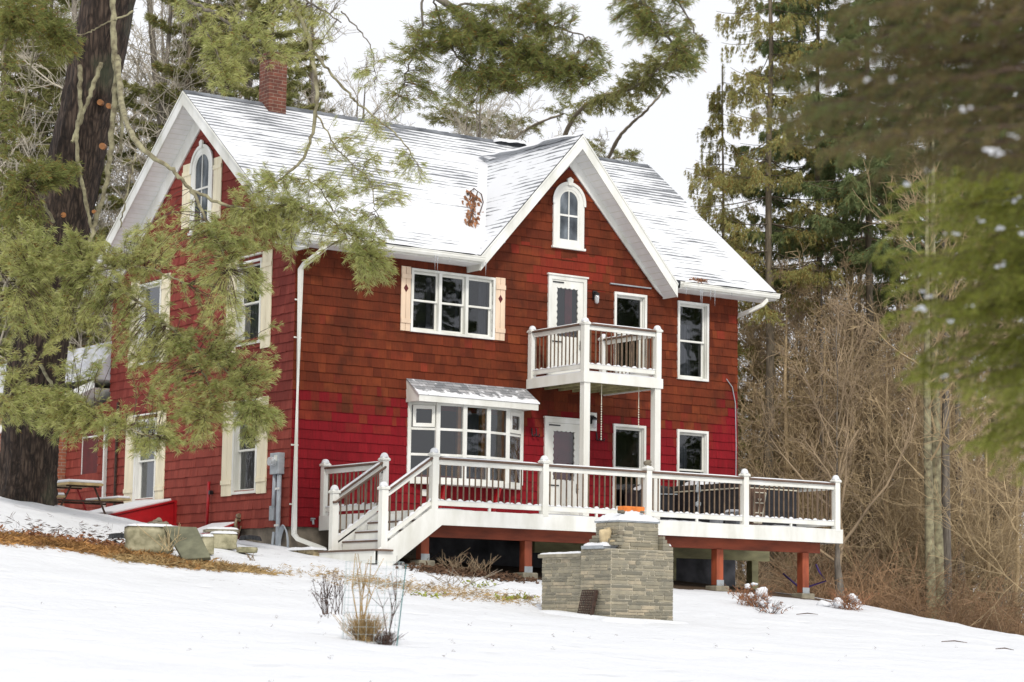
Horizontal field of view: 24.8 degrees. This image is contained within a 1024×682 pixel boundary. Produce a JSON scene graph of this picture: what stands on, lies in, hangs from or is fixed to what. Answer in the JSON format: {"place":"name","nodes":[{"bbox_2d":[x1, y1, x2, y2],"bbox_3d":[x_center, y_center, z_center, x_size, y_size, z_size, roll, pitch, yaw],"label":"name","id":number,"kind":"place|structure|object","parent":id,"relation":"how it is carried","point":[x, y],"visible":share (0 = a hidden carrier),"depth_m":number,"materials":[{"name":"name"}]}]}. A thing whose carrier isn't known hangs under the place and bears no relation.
{"place":"outdoors","nodes":[
{"label":"outdoors","id":0,"kind":"place"},
{"bbox_2d":[330,609,388,641],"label":"dry grass","id":1,"kind":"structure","parent":0,"point":[362,633],"depth_m":24.75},
{"bbox_2d":[352,553,383,618],"bbox_3d":[-1.622,2.626,24.862,0.276,0.710,0.509,-3,-8,30],"label":"dead stalk","id":2,"kind":"object","parent":1,"relation":"on","point":[361,595],"visible":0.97,"depth_m":24.86,"materials":[{"name":"beige plant"}]},
{"bbox_2d":[259,563,541,607],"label":"lawn grass","id":3,"kind":"structure","parent":0,"point":[435,587],"depth_m":37.95,"materials":[{"name":"plant"}]},
{"bbox_2d":[0,496,1023,681],"bbox_3d":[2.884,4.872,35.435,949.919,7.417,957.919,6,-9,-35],"label":"snow ground","id":4,"kind":"structure","parent":0,"point":[94,618],"depth_m":28.71,"materials":[{"name":"snow"}]},
{"bbox_2d":[0,0,53,362],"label":"white pine","id":5,"kind":"object","parent":4,"relation":"on","point":[17,149],"visible":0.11,"depth_m":67.40,"materials":[{"name":"green plant"}]},
{"bbox_2d":[0,0,95,361],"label":"bushy tree","id":6,"kind":"object","parent":4,"relation":"on","point":[4,283],"visible":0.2,"depth_m":65.08,"materials":[{"name":"grey plant"}]},
{"bbox_2d":[0,341,118,510],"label":"house wing","id":7,"kind":"structure","parent":4,"relation":"on","point":[82,462],"depth_m":51.81,"materials":[{"name":"wood"}]},
{"bbox_2d":[0,0,118,353],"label":"white pine","id":8,"kind":"object","parent":4,"relation":"on","point":[51,87],"visible":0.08,"depth_m":66.99,"materials":[{"name":"green plant"}]},
{"bbox_2d":[0,512,124,542],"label":"bed twigs","id":9,"kind":"object","parent":4,"relation":"on","point":[60,529],"visible":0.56,"depth_m":39.19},
{"bbox_2d":[0,0,133,342],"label":"slender tree","id":10,"kind":"object","parent":4,"relation":"on","point":[17,88],"visible":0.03,"depth_m":68.95,"materials":[{"name":"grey plant"}]},
{"bbox_2d":[0,0,163,363],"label":"white pine","id":11,"kind":"object","parent":4,"relation":"on","point":[48,98],"visible":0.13,"depth_m":63.18,"materials":[{"name":"green plant"}]},
{"bbox_2d":[57,479,130,513],"bbox_3d":[-8.769,3.243,46.543,1.800,0.890,1.700,6,-9,-35],"label":"picnic table","id":12,"kind":"object","parent":4,"relation":"on","point":[76,484],"visible":0.56,"depth_m":46.32,"materials":[{"name":"brown wood"}]},
{"bbox_2d":[0,0,207,347],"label":"bushy tree","id":13,"kind":"object","parent":4,"relation":"on","point":[73,9],"visible":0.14,"depth_m":61.65,"materials":[{"name":"grey plant"}]},
{"bbox_2d":[0,0,217,361],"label":"bushy tree","id":14,"kind":"object","parent":4,"relation":"on","point":[160,119],"visible":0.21,"depth_m":62.72,"materials":[{"name":"grey plant"}]},
{"bbox_2d":[0,524,242,571],"bbox_3d":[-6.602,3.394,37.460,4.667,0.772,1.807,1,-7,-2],"label":"pine straw","id":15,"kind":"object","parent":4,"relation":"on","point":[82,547],"visible":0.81,"depth_m":37.37,"materials":[{"name":"plant"}]},
{"bbox_2d":[164,526,210,560],"bbox_3d":[-5.234,3.296,37.750,0.479,0.601,1.043,6,-9,-35],"label":"leaning slab","id":16,"kind":"object","parent":15,"relation":"on","point":[192,546],"depth_m":37.69,"materials":[{"name":"stone"}]},
{"bbox_2d":[83,17,173,341],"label":"bushy tree","id":17,"kind":"object","parent":4,"relation":"on","point":[134,117],"visible":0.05,"depth_m":78.03,"materials":[{"name":"grey plant"}]},
{"bbox_2d":[91,499,176,525],"bbox_3d":[-8.277,3.709,48.231,1.973,0.902,1.975,6,-9,-35],"label":"cellar bulkhead","id":18,"kind":"object","parent":4,"relation":"on","point":[167,512],"visible":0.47,"depth_m":47.84,"materials":[{"name":"red paint"}]},
{"bbox_2d":[84,0,185,333],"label":"bushy tree","id":19,"kind":"object","parent":4,"relation":"on","point":[160,39],"visible":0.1,"depth_m":74.91,"materials":[{"name":"grey plant"}]},
{"bbox_2d":[29,0,242,348],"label":"bushy tree","id":20,"kind":"object","parent":4,"relation":"on","point":[152,52],"visible":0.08,"depth_m":66.13,"materials":[{"name":"grey plant"}]},
{"bbox_2d":[124,523,172,553],"bbox_3d":[-5.965,3.252,38.233,0.795,0.514,0.527,3,-7,-16],"label":"stone block","id":21,"kind":"object","parent":4,"relation":"on","point":[136,537],"depth_m":37.99,"materials":[{"name":"white"}]},
{"bbox_2d":[98,0,229,216],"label":"bushy tree","id":22,"kind":"object","parent":4,"relation":"on","point":[161,78],"visible":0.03,"depth_m":69.00,"materials":[{"name":"grey plant"}]},
{"bbox_2d":[87,0,244,343],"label":"white pine","id":23,"kind":"object","parent":4,"relation":"on","point":[156,22],"visible":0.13,"depth_m":62.49,"materials":[{"name":"green plant"}]},
{"bbox_2d":[97,551,291,575],"bbox_3d":[-5.119,3.584,37.200,3.211,0.525,1.423,2,-7,-8],"label":"dry grass edge","id":24,"kind":"object","parent":4,"relation":"on","point":[239,567],"visible":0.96,"depth_m":37.07,"materials":[{"name":"plant"}]},
{"bbox_2d":[91,0,304,221],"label":"bushy tree","id":25,"kind":"object","parent":4,"relation":"on","point":[114,159],"visible":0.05,"depth_m":68.78,"materials":[{"name":"grey plant"}]},
{"bbox_2d":[147,0,276,151],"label":"white pine","id":26,"kind":"object","parent":4,"relation":"on","point":[153,139],"visible":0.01,"depth_m":63.62,"materials":[{"name":"green plant"}]},
{"bbox_2d":[210,531,237,549],"bbox_3d":[-4.991,3.446,40.224,0.473,0.337,0.419,3,-7,-16],"label":"stone block","id":27,"kind":"object","parent":4,"relation":"on","point":[226,540],"depth_m":40.04,"materials":[{"name":"white"}]},
{"bbox_2d":[100,0,352,325],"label":"bushy tree","id":28,"kind":"object","parent":4,"relation":"on","point":[250,80],"visible":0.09,"depth_m":63.08,"materials":[{"name":"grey plant"}]},
{"bbox_2d":[190,0,311,100],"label":"white pine","id":29,"kind":"object","parent":4,"relation":"on","point":[307,85],"visible":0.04,"depth_m":65.90,"materials":[{"name":"green plant"}]},
{"bbox_2d":[228,0,324,110],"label":"white pine","id":30,"kind":"object","parent":4,"relation":"on","point":[253,5],"visible":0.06,"depth_m":61.68,"materials":[{"name":"green plant"}]},
{"bbox_2d":[287,32,335,112],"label":"white pine","id":31,"kind":"object","parent":4,"relation":"on","point":[328,93],"visible":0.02,"depth_m":74.15,"materials":[{"name":"green plant"}]},
{"bbox_2d":[308,574,333,617],"bbox_3d":[-2.062,2.778,25.309,0.333,0.489,0.350,6,-9,-35],"label":"dead stalk","id":32,"kind":"object","parent":4,"relation":"on","point":[325,600],"visible":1,"depth_m":25.30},
{"bbox_2d":[267,0,389,121],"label":"bushy tree","id":33,"kind":"object","parent":4,"relation":"on","point":[312,87],"visible":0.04,"depth_m":72.27,"materials":[{"name":"green plant"}]},
{"bbox_2d":[324,570,347,616],"bbox_3d":[-1.862,2.742,25.280,0.305,0.511,0.354,6,-9,-35],"label":"dead stalk","id":34,"kind":"object","parent":4,"relation":"on","point":[341,595],"visible":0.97,"depth_m":25.30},
{"bbox_2d":[0,0,707,505],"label":"white pine","id":35,"kind":"object","parent":4,"relation":"on","point":[54,252],"visible":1,"depth_m":40.17,"materials":[{"name":"green plant"}]},
{"bbox_2d":[321,50,397,121],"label":"bushy tree","id":36,"kind":"object","parent":4,"relation":"on","point":[363,114],"visible":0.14,"depth_m":67.98,"materials":[{"name":"grey plant"}]},
{"bbox_2d":[342,561,406,645],"bbox_3d":[-1.414,2.816,24.847,0.785,0.917,0.639,-1,-7,15],"label":"wire cage","id":37,"kind":"object","parent":4,"relation":"on","point":[353,612],"visible":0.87,"depth_m":24.68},
{"bbox_2d":[337,52,414,124],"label":"bushy tree","id":38,"kind":"object","parent":4,"relation":"on","point":[390,118],"visible":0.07,"depth_m":73.31,"materials":[{"name":"grey plant"}]},
{"bbox_2d":[352,628,406,645],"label":"dry grass","id":39,"kind":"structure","parent":4,"relation":"on","point":[386,638],"depth_m":24.58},
{"bbox_2d":[369,568,409,632],"bbox_3d":[-1.311,2.739,24.816,0.428,0.893,0.170,-2,-8,21],"label":"dead stalk","id":40,"kind":"object","parent":4,"relation":"on","point":[395,594],"visible":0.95,"depth_m":24.81,"materials":[{"name":"brown"}]},
{"bbox_2d":[83,52,779,586],"bbox_3d":[-1.425,0.327,50.605,12.402,12.400,10.491,6,-9,-35],"label":"farmhouse","id":41,"kind":"object","parent":4,"relation":"on","point":[539,304],"visible":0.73,"depth_m":47.85,"materials":[{"name":"red wood"}]},
{"bbox_2d":[132,419,156,501],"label":"window","id":42,"kind":"structure","parent":41,"relation":"in","point":[144,473],"depth_m":49.71,"materials":[{"name":"white paint"}]},
{"bbox_2d":[137,280,161,364],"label":"window","id":43,"kind":"structure","parent":41,"relation":"in","point":[156,292],"depth_m":50.21,"materials":[{"name":"white paint"}]},
{"bbox_2d":[187,140,213,235],"bbox_3d":[-6.444,-3.213,48.265,0.100,1.959,1.000,6,-9,-35],"label":"arched window","id":44,"kind":"structure","parent":41,"relation":"in","point":[201,171],"depth_m":48.29,"materials":[{"name":"white paint"}]},
{"bbox_2d":[231,410,256,494],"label":"window","id":45,"kind":"structure","parent":41,"relation":"in","point":[244,462],"depth_m":46.17,"materials":[{"name":"white paint"}]},
{"bbox_2d":[235,257,261,346],"bbox_3d":[-4.907,-0.681,46.404,0.800,2.085,1.474,6,-9,-35],"label":"window","id":46,"kind":"structure","parent":41,"relation":"in","point":[255,313],"depth_m":46.52,"materials":[{"name":"white paint"}]},
{"bbox_2d":[410,268,495,339],"bbox_3d":[-1.404,-0.660,47.148,2.530,1.700,0.805,6,-9,-35],"label":"triple window","id":47,"kind":"structure","parent":41,"relation":"in","point":[441,302],"depth_m":47.33,"materials":[{"name":"white paint"}]},
{"bbox_2d":[462,188,483,227],"bbox_3d":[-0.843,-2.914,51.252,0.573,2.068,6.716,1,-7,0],"label":"leafy twig","id":48,"kind":"object","parent":41,"relation":"on","point":[469,222],"visible":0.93,"depth_m":48.69,"materials":[{"name":"brown plant"}]},
{"bbox_2d":[406,378,539,511],"bbox_3d":[-1.172,2.244,47.032,3.400,2.744,1.820,6,-9,-35],"label":"bow window","id":49,"kind":"structure","parent":41,"relation":"in","point":[460,433],"depth_m":46.78,"materials":[{"name":"white paint"}]},
{"bbox_2d":[543,416,579,514],"bbox_3d":[1.045,2.695,48.068,1.050,2.227,0.200,6,-9,-35],"label":"door","id":50,"kind":"structure","parent":41,"relation":"in","point":[561,434],"depth_m":48.15,"materials":[{"name":"white paint"}]},
{"bbox_2d":[546,272,588,374],"bbox_3d":[1.129,-0.263,48.468,1.050,2.237,0.200,6,-9,-35],"label":"door","id":51,"kind":"structure","parent":41,"relation":"in","point":[567,294],"depth_m":48.53,"materials":[{"name":"white paint"}]},
{"bbox_2d":[551,177,585,251],"bbox_3d":[1.195,-2.675,48.743,0.860,1.529,0.100,6,-9,-35],"label":"arched window","id":52,"kind":"structure","parent":41,"relation":"in","point":[569,200],"depth_m":48.75,"materials":[{"name":"white paint"}]},
{"bbox_2d":[612,424,645,507],"bbox_3d":[2.252,2.762,49.366,1.363,2.216,0.800,6,-9,-35],"label":"window","id":53,"kind":"structure","parent":41,"relation":"in","point":[629,441],"depth_m":49.90,"materials":[{"name":"white paint"}]},
{"bbox_2d":[613,291,646,373],"bbox_3d":[2.293,-0.068,49.720,1.363,2.121,0.800,6,-9,-35],"label":"window","id":54,"kind":"structure","parent":41,"relation":"in","point":[630,309],"depth_m":50.25,"materials":[{"name":"white paint"}]},
{"bbox_2d":[676,429,708,485],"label":"window","id":55,"kind":"structure","parent":41,"relation":"in","point":[692,448],"depth_m":50.36,"materials":[{"name":"white paint"}]},
{"bbox_2d":[677,300,708,381],"bbox_3d":[3.703,0.090,50.708,1.358,2.095,0.800,6,-9,-35],"label":"window","id":56,"kind":"structure","parent":41,"relation":"in","point":[693,317],"depth_m":50.65,"materials":[{"name":"white paint"}]},
{"bbox_2d":[394,561,541,583],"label":"deck litter","id":57,"kind":"object","parent":4,"relation":"on","point":[440,569],"visible":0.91,"depth_m":40.76,"materials":[{"name":"brown plant"}]},
{"bbox_2d":[439,59,530,139],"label":"bushy tree","id":58,"kind":"object","parent":4,"relation":"on","point":[461,126],"visible":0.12,"depth_m":68.16,"materials":[{"name":"grey plant"}]},
{"bbox_2d":[452,89,523,139],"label":"bushy tree","id":59,"kind":"object","parent":4,"relation":"on","point":[500,99],"visible":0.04,"depth_m":65.05,"materials":[{"name":"grey plant"}]},
{"bbox_2d":[451,49,526,138],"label":"bushy tree","id":60,"kind":"object","parent":4,"relation":"on","point":[480,116],"visible":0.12,"depth_m":63.51,"materials":[{"name":"grey plant"}]},
{"bbox_2d":[467,89,544,142],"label":"bushy tree","id":61,"kind":"object","parent":4,"relation":"on","point":[517,117],"visible":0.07,"depth_m":69.60,"materials":[{"name":"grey plant"}]},
{"bbox_2d":[416,34,710,162],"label":"white pine","id":62,"kind":"object","parent":4,"relation":"on","point":[650,67],"visible":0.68,"depth_m":67.96,"materials":[{"name":"plant"}]},
{"bbox_2d":[318,448,842,598],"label":"raised deck","id":63,"kind":"structure","parent":4,"relation":"on","point":[389,536],"depth_m":43.40,"materials":[{"name":"white"}]},
{"bbox_2d":[627,484,677,519],"bbox_3d":[2.882,3.416,48.388,0.959,0.884,0.592,6,-9,-35],"label":"covered grill","id":64,"kind":"object","parent":63,"relation":"on","point":[661,498],"visible":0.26,"depth_m":48.27,"materials":[{"name":"black"}]},
{"bbox_2d":[749,488,766,524],"bbox_3d":[4.837,3.336,46.625,0.398,0.740,0.423,6,-9,-35],"label":"tapered planter","id":65,"kind":"object","parent":63,"relation":"on","point":[756,503],"visible":0.52,"depth_m":46.47,"materials":[{"name":"brown"}]},
{"bbox_2d":[577,590,598,614],"bbox_3d":[1.155,4.052,35.852,0.149,0.438,0.395,6,-9,-35],"label":"rusty grate","id":66,"kind":"object","parent":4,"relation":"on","point":[593,602],"visible":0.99,"depth_m":35.82,"materials":[{"name":"metal"}]},
{"bbox_2d":[538,510,688,623],"bbox_3d":[1.576,3.711,36.573,1.843,2.088,2.280,6,-9,-35],"label":"stone fireplace","id":67,"kind":"object","parent":4,"relation":"on","point":[628,575],"visible":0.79,"depth_m":36.04,"materials":[{"name":"grey stone"}]},
{"bbox_2d":[683,63,804,473],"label":"spruce","id":68,"kind":"object","parent":4,"relation":"on","point":[716,110],"visible":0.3,"depth_m":64.43,"materials":[{"name":"green plant"}]},
{"bbox_2d":[721,582,779,607],"bbox_3d":[4.241,4.623,42.145,1.025,0.548,1.205,2,-7,-9],"label":"dry shrub","id":69,"kind":"object","parent":4,"relation":"on","point":[762,593],"visible":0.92,"depth_m":41.96,"materials":[{"name":"brown plant"}]},
{"bbox_2d":[689,0,858,590],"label":"spruce","id":70,"kind":"object","parent":4,"relation":"on","point":[756,80],"visible":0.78,"depth_m":61.14,"materials":[{"name":"green plant"}]},
{"bbox_2d":[735,254,880,579],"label":"bushy tree","id":71,"kind":"object","parent":4,"relation":"on","point":[782,358],"visible":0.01,"depth_m":70.97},
{"bbox_2d":[735,241,902,583],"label":"bushy tree","id":72,"kind":"object","parent":4,"relation":"on","point":[785,423],"visible":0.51,"depth_m":60.36,"materials":[{"name":"plant"}]},
{"bbox_2d":[738,217,900,579],"bbox_3d":[8.129,2.514,60.292,4.279,11.725,5.300,-2,-8,19],"label":"slender tree","id":73,"kind":"object","parent":4,"relation":"on","point":[821,377],"visible":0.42,"depth_m":60.44,"materials":[{"name":"brown plant"}]},
{"bbox_2d":[729,0,910,431],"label":"spruce","id":74,"kind":"object","parent":4,"relation":"on","point":[763,48],"visible":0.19,"depth_m":65.35,"materials":[{"name":"green plant"}]},
{"bbox_2d":[739,282,904,527],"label":"slender tree","id":75,"kind":"object","parent":4,"relation":"on","point":[877,310],"visible":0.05,"depth_m":67.56,"materials":[{"name":"brown plant"}]},
{"bbox_2d":[737,253,912,587],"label":"bushy tree","id":76,"kind":"object","parent":4,"relation":"on","point":[806,372],"visible":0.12,"depth_m":64.67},
{"bbox_2d":[736,302,922,585],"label":"bushy tree","id":77,"kind":"object","parent":4,"relation":"on","point":[750,342],"visible":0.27,"depth_m":62.30,"materials":[{"name":"plant"}]},
{"bbox_2d":[738,285,932,600],"bbox_3d":[6.970,2.414,52.022,4.577,7.464,4.095,-5,-9,37],"label":"forked tree","id":78,"kind":"object","parent":4,"relation":"on","point":[838,554],"visible":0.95,"depth_m":51.94,"materials":[{"name":"brown plant"}]},
{"bbox_2d":[816,587,879,609],"bbox_3d":[6.486,5.011,44.995,1.109,0.506,1.646,-2,-8,20],"label":"dry shrub","id":79,"kind":"object","parent":4,"relation":"on","point":[851,598],"visible":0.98,"depth_m":44.68,"materials":[{"name":"brown plant"}]},
{"bbox_2d":[737,264,959,590],"bbox_3d":[8.416,3.278,60.849,6.339,10.425,6.937,2,-7,-6],"label":"bushy tree","id":80,"kind":"object","parent":4,"relation":"on","point":[825,307],"visible":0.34,"depth_m":60.22,"materials":[{"name":"plant"}]},
{"bbox_2d":[746,0,958,589],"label":"spruce","id":81,"kind":"object","parent":4,"relation":"on","point":[852,202],"visible":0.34,"depth_m":60.79,"materials":[{"name":"green plant"}]},
{"bbox_2d":[757,149,950,569],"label":"slender tree","id":82,"kind":"object","parent":4,"relation":"on","point":[857,333],"visible":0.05,"depth_m":68.60,"materials":[{"name":"brown plant"}]},
{"bbox_2d":[735,496,996,613],"bbox_3d":[7.971,7.749,63.149,9.788,6.832,23.668,0,-7,9],"label":"brushwood","id":83,"kind":"object","parent":4,"relation":"on","point":[762,567],"visible":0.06,"depth_m":53.80,"materials":[{"name":"plant"}]},
{"bbox_2d":[754,236,993,591],"bbox_3d":[9.027,2.976,60.977,6.867,11.294,7.515,5,-8,-28],"label":"bushy tree","id":84,"kind":"object","parent":4,"relation":"on","point":[851,335],"visible":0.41,"depth_m":60.22,"materials":[{"name":"plant"}]},
{"bbox_2d":[735,514,1023,635],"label":"bramble thicket","id":85,"kind":"object","parent":4,"relation":"on","point":[898,603],"visible":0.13,"depth_m":52.39,"materials":[{"name":"plant"}]},
{"bbox_2d":[748,0,1023,488],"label":"hemlock","id":86,"kind":"object","parent":4,"relation":"on","point":[989,92],"visible":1,"depth_m":9.99,"materials":[{"name":"green plant"}]},
{"bbox_2d":[783,300,1009,594],"bbox_3d":[10.045,4.124,64.456,7.515,11.294,6.867,8,-10,-44],"label":"bushy tree","id":87,"kind":"object","parent":4,"relation":"on","point":[884,419],"visible":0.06,"depth_m":64.47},
{"bbox_2d":[789,315,1004,596],"bbox_3d":[8.930,3.488,57.486,5.781,8.688,5.282,6,-9,-35],"label":"bushy tree","id":88,"kind":"object","parent":4,"relation":"on","point":[877,456],"visible":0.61,"depth_m":57.25,"materials":[{"name":"plant"}]},
{"bbox_2d":[824,16,1002,345],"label":"spruce","id":89,"kind":"object","parent":4,"relation":"on","point":[886,285],"visible":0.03,"depth_m":70.86,"materials":[{"name":"green plant"}]},
{"bbox_2d":[829,99,1004,618],"bbox_3d":[9.648,0.487,53.818,3.434,12.923,3.988,6,-9,-35],"label":"slim tree","id":90,"kind":"object","parent":4,"relation":"on","point":[929,524],"visible":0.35,"depth_m":53.44,"materials":[{"name":"brown plant"}]},
{"bbox_2d":[810,511,1023,630],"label":"brushwood tan","id":91,"kind":"object","parent":4,"relation":"on","point":[964,574],"visible":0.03,"depth_m":55.85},
{"bbox_2d":[821,316,1023,619],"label":"bushy tree","id":92,"kind":"object","parent":4,"relation":"on","point":[916,465],"visible":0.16,"depth_m":60.14,"materials":[{"name":"plant"}]},
{"bbox_2d":[833,20,1023,620],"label":"slim tree","id":93,"kind":"object","parent":4,"relation":"on","point":[946,531],"visible":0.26,"depth_m":54.57,"materials":[{"name":"brown plant"}]},
{"bbox_2d":[835,140,1023,593],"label":"slender tree","id":94,"kind":"object","parent":4,"relation":"on","point":[879,200],"visible":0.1,"depth_m":62.62,"materials":[{"name":"brown plant"}]},
{"bbox_2d":[841,282,1023,603],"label":"bushy tree","id":95,"kind":"object","parent":4,"relation":"on","point":[919,398],"visible":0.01,"depth_m":68.51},
{"bbox_2d":[843,311,1023,615],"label":"bushy tree","id":96,"kind":"object","parent":4,"relation":"on","point":[954,460],"visible":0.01,"depth_m":68.24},
{"bbox_2d":[846,316,1023,618],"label":"bushy tree","id":97,"kind":"object","parent":4,"relation":"on","point":[980,487],"visible":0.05,"depth_m":64.06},
{"bbox_2d":[848,224,1022,593],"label":"slender tree","id":98,"kind":"object","parent":4,"relation":"on","point":[919,424],"visible":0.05,"depth_m":62.17,"materials":[{"name":"brown plant"}]},
{"bbox_2d":[851,328,1023,620],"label":"bushy tree","id":99,"kind":"object","parent":4,"relation":"on","point":[951,504],"visible":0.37,"depth_m":55.89,"materials":[{"name":"plant"}]},
{"bbox_2d":[861,208,1021,612],"bbox_3d":[11.535,2.479,61.142,4.832,13.241,5.986,-1,-7,16],"label":"slender tree","id":100,"kind":"object","parent":4,"relation":"on","point":[959,468],"visible":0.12,"depth_m":60.66,"materials":[{"name":"brown plant"}]},
{"bbox_2d":[866,371,1023,632],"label":"bushy tree","id":101,"kind":"object","parent":4,"relation":"on","point":[988,556],"visible":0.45,"depth_m":57.04,"materials":[{"name":"plant"}]},
{"bbox_2d":[872,0,1023,608],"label":"spruce","id":102,"kind":"object","parent":4,"relation":"on","point":[883,294],"visible":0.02,"depth_m":63.21,"materials":[{"name":"green plant"}]},
{"bbox_2d":[876,341,1023,616],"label":"bushy tree","id":103,"kind":"object","parent":4,"relation":"on","point":[978,510],"visible":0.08,"depth_m":61.90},
{"bbox_2d":[880,72,1022,618],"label":"slim tree","id":104,"kind":"object","parent":4,"relation":"on","point":[938,533],"visible":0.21,"depth_m":53.81,"materials":[{"name":"brown plant"}]},
{"bbox_2d":[879,319,1023,631],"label":"leaning tree","id":105,"kind":"object","parent":4,"relation":"on","point":[967,490],"visible":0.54,"depth_m":51.45,"materials":[{"name":"plant"}]},
{"bbox_2d":[909,369,1023,623],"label":"bushy tree","id":106,"kind":"object","parent":4,"relation":"on","point":[1017,528],"visible":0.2,"depth_m":60.33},
{"bbox_2d":[0,0,1023,622],"label":"sky","id":107,"kind":"structure","parent":0,"point":[667,134],"materials":[{"name":"white"}]},
{"bbox_2d":[670,481,796,525],"bbox_3d":[4.509,3.405,48.492,1.646,1.059,2.587,6,-9,-35],"label":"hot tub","id":108,"kind":"object","parent":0,"point":[732,499],"visible":0.31,"depth_m":47.81,"materials":[{"name":"metal"}]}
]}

